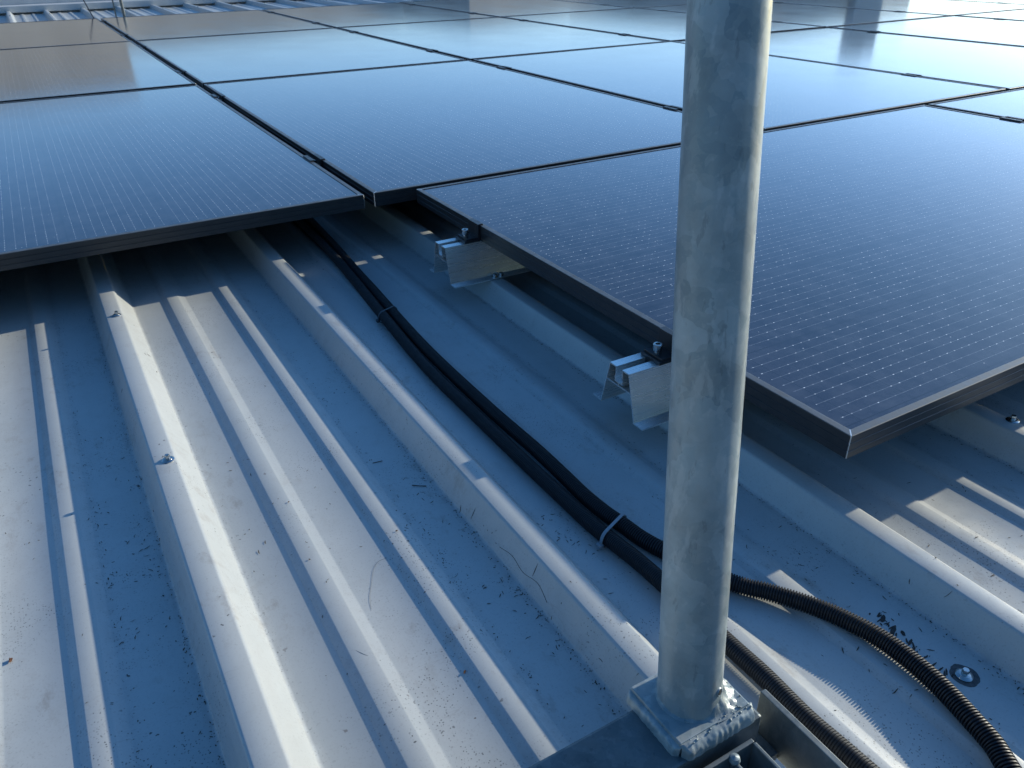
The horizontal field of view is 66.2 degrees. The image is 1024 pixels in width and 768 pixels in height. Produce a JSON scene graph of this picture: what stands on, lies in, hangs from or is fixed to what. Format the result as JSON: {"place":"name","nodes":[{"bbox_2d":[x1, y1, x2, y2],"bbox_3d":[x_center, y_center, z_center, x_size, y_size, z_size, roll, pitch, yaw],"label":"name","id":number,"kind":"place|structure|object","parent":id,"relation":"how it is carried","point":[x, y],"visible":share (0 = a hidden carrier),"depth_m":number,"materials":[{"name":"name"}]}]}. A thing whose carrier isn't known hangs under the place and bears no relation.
{"place":"outdoors","nodes":[
{"label":"outdoors","id":0,"kind":"place"},
{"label":"roof deck","id":1,"kind":"structure","parent":0,"visible":0},
{"bbox_2d":[0,0,1023,767],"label":"roof","id":2,"kind":"structure","parent":1,"relation":"on","point":[180,340],"depth_m":0.92,"materials":[{"name":"silver metal"}]},
{"bbox_2d":[0,18,129,49],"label":"solar panel","id":3,"kind":"object","parent":2,"relation":"on","point":[15,35],"visible":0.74,"depth_m":4.70,"materials":[{"name":"glass"}]},
{"bbox_2d":[0,41,195,102],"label":"solar panel","id":4,"kind":"object","parent":2,"relation":"on","point":[36,73],"visible":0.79,"depth_m":3.30,"materials":[{"name":"glass"}]},
{"bbox_2d":[175,70,186,75],"bbox_3d":[-1.382,-1.299,3.278,0.037,0.017,0.060,-17,33,-26],"label":"panel clamp","id":5,"kind":"object","parent":4,"relation":"attached to","point":[182,72],"visible":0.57,"depth_m":3.27,"materials":[{"name":"black metal"}]},
{"bbox_2d":[119,0,125,16],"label":"slim rod","id":6,"kind":"object","parent":2,"relation":"on","point":[122,8],"visible":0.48,"depth_m":7.16,"materials":[{"name":"grey metal"}]},
{"bbox_2d":[0,0,303,15],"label":"ridge flashing","id":7,"kind":"object","parent":2,"relation":"attached to","point":[18,7],"depth_m":8.01,"materials":[{"name":"grey metal"}]},
{"bbox_2d":[0,85,364,270],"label":"solar panel","id":8,"kind":"object","parent":2,"relation":"on","point":[88,175],"visible":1,"depth_m":1.82,"materials":[{"name":"glass"}]},
{"bbox_2d":[211,93,224,100],"bbox_3d":[-1.030,-1.006,2.755,0.037,0.017,0.060,-17,33,-26],"label":"panel clamp","id":9,"kind":"object","parent":8,"relation":"attached to","point":[221,96],"visible":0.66,"depth_m":2.75,"materials":[{"name":"black metal"}]},
{"bbox_2d":[303,154,324,165],"bbox_3d":[-0.492,-0.556,1.953,0.037,0.017,0.060,-17,33,-26],"label":"panel clamp","id":10,"kind":"object","parent":8,"relation":"attached to","point":[318,159],"visible":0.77,"depth_m":1.95,"materials":[{"name":"black metal"}]},
{"bbox_2d":[101,10,332,43],"bbox_3d":[-2.023,-2.392,5.230,1.134,0.030,1.730,-17,33,-26],"label":"solar panel","id":11,"kind":"object","parent":2,"relation":"on","point":[150,27],"visible":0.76,"depth_m":5.09,"materials":[{"name":"glass"}]},
{"bbox_2d":[136,28,464,89],"bbox_3d":[-1.133,-1.650,3.905,1.134,0.030,1.730,-17,33,-26],"label":"solar panel","id":12,"kind":"object","parent":2,"relation":"on","point":[202,60],"visible":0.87,"depth_m":3.71,"materials":[{"name":"glass"}]},
{"bbox_2d":[262,3,494,28],"bbox_3d":[-1.026,-2.693,5.732,1.134,0.030,1.730,-17,33,-26],"label":"solar panel","id":13,"kind":"object","parent":2,"relation":"on","point":[338,17],"visible":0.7,"depth_m":5.60,"materials":[{"name":"glass"}]},
{"bbox_2d":[204,60,681,206],"bbox_3d":[-0.243,-0.907,2.581,1.134,0.030,1.730,-17,33,-26],"label":"solar panel","id":14,"kind":"object","parent":2,"relation":"on","point":[375,137],"visible":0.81,"depth_m":2.31,"materials":[{"name":"glass"}]},
{"bbox_2d":[430,238,530,288],"bbox_3d":[-0.006,-0.272,1.563,0.300,0.069,0.113,-17,33,-26],"label":"mounting rail","id":15,"kind":"object","parent":2,"relation":"on","point":[480,261],"visible":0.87,"depth_m":1.50,"materials":[{"name":"metal"}]},
{"bbox_2d":[455,218,482,243],"bbox_3d":[-0.082,-0.288,1.498,0.040,0.042,0.040,-17,33,-26],"label":"end clamp","id":16,"kind":"object","parent":15,"relation":"attached to","point":[470,234],"visible":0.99,"depth_m":1.49,"materials":[{"name":"black metal"}]},
{"bbox_2d":[339,17,666,60],"bbox_3d":[-0.136,-1.950,4.407,1.134,0.030,1.730,-17,33,-26],"label":"solar panel","id":17,"kind":"object","parent":2,"relation":"on","point":[472,39],"visible":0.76,"depth_m":4.24,"materials":[{"name":"glass"}]},
{"bbox_2d":[0,251,1023,767],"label":"plant litter","id":18,"kind":"object","parent":2,"relation":"on","point":[488,557],"visible":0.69,"depth_m":0.87,"materials":[{"name":"brown plant"}]},
{"bbox_2d":[399,0,630,16],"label":"solar panel","id":19,"kind":"object","parent":2,"relation":"on","point":[500,8],"visible":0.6,"depth_m":6.06,"materials":[{"name":"glass"}]},
{"bbox_2d":[500,547,546,601],"bbox_3d":[0.012,0.202,0.850,0.003,0.007,0.100,-17,33,-26],"label":"fibre","id":20,"kind":"object","parent":2,"relation":"attached to","point":[521,570],"visible":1,"depth_m":0.85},
{"bbox_2d":[294,219,879,767],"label":"cable conduit","id":21,"kind":"object","parent":2,"relation":"on","point":[776,687],"visible":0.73,"depth_m":0.91,"materials":[{"name":"black plastic"}]},
{"bbox_2d":[376,306,396,322],"bbox_3d":[-0.228,-0.126,1.433,0.008,0.024,0.050,25,39,38],"label":"cable tie","id":22,"kind":"object","parent":21,"relation":"attached to","point":[378,320],"visible":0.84,"depth_m":1.42,"materials":[{"name":"plastic"}]},
{"bbox_2d":[596,513,626,549],"bbox_3d":[0.117,0.170,0.907,0.008,0.025,0.056,25,39,37],"label":"cable tie","id":23,"kind":"object","parent":21,"relation":"attached to","point":[599,545],"visible":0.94,"depth_m":0.90,"materials":[{"name":"plastic"}]},
{"bbox_2d":[561,0,686,7],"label":"solar panel","id":24,"kind":"object","parent":2,"relation":"on","point":[638,3],"visible":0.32,"depth_m":6.26,"materials":[{"name":"glass"}]},
{"bbox_2d":[593,353,670,430],"bbox_3d":[0.274,-0.030,1.133,0.300,0.069,0.113,-17,33,-26],"label":"mounting rail","id":25,"kind":"object","parent":2,"relation":"on","point":[642,383],"visible":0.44,"depth_m":1.06,"materials":[{"name":"metal"}]},
{"bbox_2d":[641,326,672,365],"bbox_3d":[0.205,-0.049,1.071,0.040,0.042,0.040,-17,33,-26],"label":"end clamp","id":26,"kind":"object","parent":25,"relation":"attached to","point":[659,352],"visible":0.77,"depth_m":1.07,"materials":[{"name":"black metal"}]},
{"bbox_2d":[416,105,1023,458],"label":"solar panel","id":27,"kind":"object","parent":25,"relation":"on","point":[887,299],"visible":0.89,"depth_m":1.34,"materials":[{"name":"glass"},{"name":"silicon"},{"name":"aluminum"}]},
{"bbox_2d":[1000,116,1023,121],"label":"panel clamp","id":28,"kind":"object","parent":27,"relation":"attached to","point":[1014,118],"visible":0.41,"depth_m":2.24,"materials":[{"name":"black metal"}]},
{"bbox_2d":[304,218,1021,767],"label":"cable conduit","id":29,"kind":"object","parent":2,"relation":"on","point":[966,714],"visible":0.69,"depth_m":0.82,"materials":[{"name":"black plastic"}]},
{"bbox_2d":[502,8,823,41],"bbox_3d":[0.862,-2.252,4.908,1.134,0.030,1.730,-17,33,-26],"label":"solar panel","id":30,"kind":"object","parent":2,"relation":"on","point":[667,26],"visible":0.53,"depth_m":4.87,"materials":[{"name":"glass"}]},
{"bbox_2d":[528,689,847,767],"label":"steel base frame","id":31,"kind":"object","parent":2,"relation":"on","point":[773,732],"visible":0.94,"depth_m":0.58,"materials":[{"name":"metal"}]},
{"bbox_2d":[626,0,772,760],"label":"guard rail post","id":32,"kind":"object","parent":31,"relation":"on","point":[688,701],"visible":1,"depth_m":0.51,"materials":[{"name":"metal"}]},
{"bbox_2d":[473,41,1005,130],"bbox_3d":[0.754,-1.208,3.082,1.134,0.030,1.730,-17,33,-26],"label":"solar panel","id":33,"kind":"object","parent":2,"relation":"on","point":[800,92],"visible":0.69,"depth_m":2.86,"materials":[{"name":"glass"},{"name":"silicon"},{"name":"aluminum"}]},
{"bbox_2d":[497,66,511,69],"bbox_3d":[-0.033,-1.306,3.256,0.037,0.017,0.060,-17,33,-26],"label":"panel clamp","id":34,"kind":"object","parent":33,"relation":"attached to","point":[505,67],"visible":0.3,"depth_m":3.24,"materials":[{"name":"black metal"}]},
{"bbox_2d":[663,105,682,110],"bbox_3d":[0.505,-0.857,2.455,0.037,0.017,0.060,-17,33,-26],"label":"panel clamp","id":35,"kind":"object","parent":33,"relation":"attached to","point":[673,107],"visible":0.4,"depth_m":2.45,"materials":[{"name":"black metal"}]},
{"bbox_2d":[903,73,921,76],"bbox_3d":[1.503,-1.157,2.957,0.037,0.017,0.060,-17,33,-26],"label":"panel clamp","id":36,"kind":"object","parent":33,"relation":"attached to","point":[910,74],"visible":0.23,"depth_m":2.95,"materials":[{"name":"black metal"}]},
{"bbox_2d":[642,2,948,27],"bbox_3d":[1.859,-2.552,5.410,1.134,0.030,1.730,-17,33,-26],"label":"solar panel","id":37,"kind":"object","parent":2,"relation":"on","point":[825,16],"visible":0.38,"depth_m":5.11,"materials":[{"name":"glass"},{"name":"silicon"},{"name":"aluminum"}]},
{"bbox_2d":[675,28,1023,90],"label":"solar panel","id":38,"kind":"object","parent":2,"relation":"on","point":[990,65],"visible":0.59,"depth_m":3.47,"materials":[{"name":"glass"},{"name":"silicon"},{"name":"aluminum"}]},
{"bbox_2d":[773,0,1023,15],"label":"solar panel","id":39,"kind":"object","parent":2,"relation":"on","point":[948,7],"visible":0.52,"depth_m":5.68,"materials":[{"name":"glass"}]},
{"bbox_2d":[869,612,953,676],"bbox_3d":[0.391,0.256,0.774,0.018,0.001,0.093,-14,32,-21],"label":"scattered dry leaf debris","id":40,"kind":"object","parent":2,"relation":"on","point":[892,628],"visible":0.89,"depth_m":0.79,"materials":[{"name":"brown plant"}]},
{"bbox_2d":[831,16,1023,46],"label":"solar panel","id":41,"kind":"object","parent":2,"relation":"on","point":[990,31],"visible":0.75,"depth_m":4.35,"materials":[{"name":"glass"},{"name":"silicon"},{"name":"aluminum"}]},
{"bbox_2d":[949,664,979,686],"bbox_3d":[0.427,0.275,0.741,0.026,0.001,0.026,-17,33,-26],"label":"grime ring","id":42,"kind":"object","parent":2,"relation":"on","point":[975,682],"visible":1,"depth_m":0.74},
{"bbox_2d":[928,88,1023,118],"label":"solar panel","id":43,"kind":"object","parent":2,"relation":"on","point":[1005,103],"visible":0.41,"depth_m":2.45,"materials":[{"name":"glass"}]},
{"bbox_2d":[956,9,1023,20],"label":"solar panel","id":44,"kind":"object","parent":2,"relation":"on","point":[1018,15],"visible":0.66,"depth_m":4.97,"materials":[{"name":"glass"}]},
{"bbox_2d":[958,0,1023,3],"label":"solar panel","id":45,"kind":"object","parent":2,"relation":"on","point":[1012,1],"visible":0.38,"depth_m":5.93,"materials":[{"name":"glass"}]}
]}

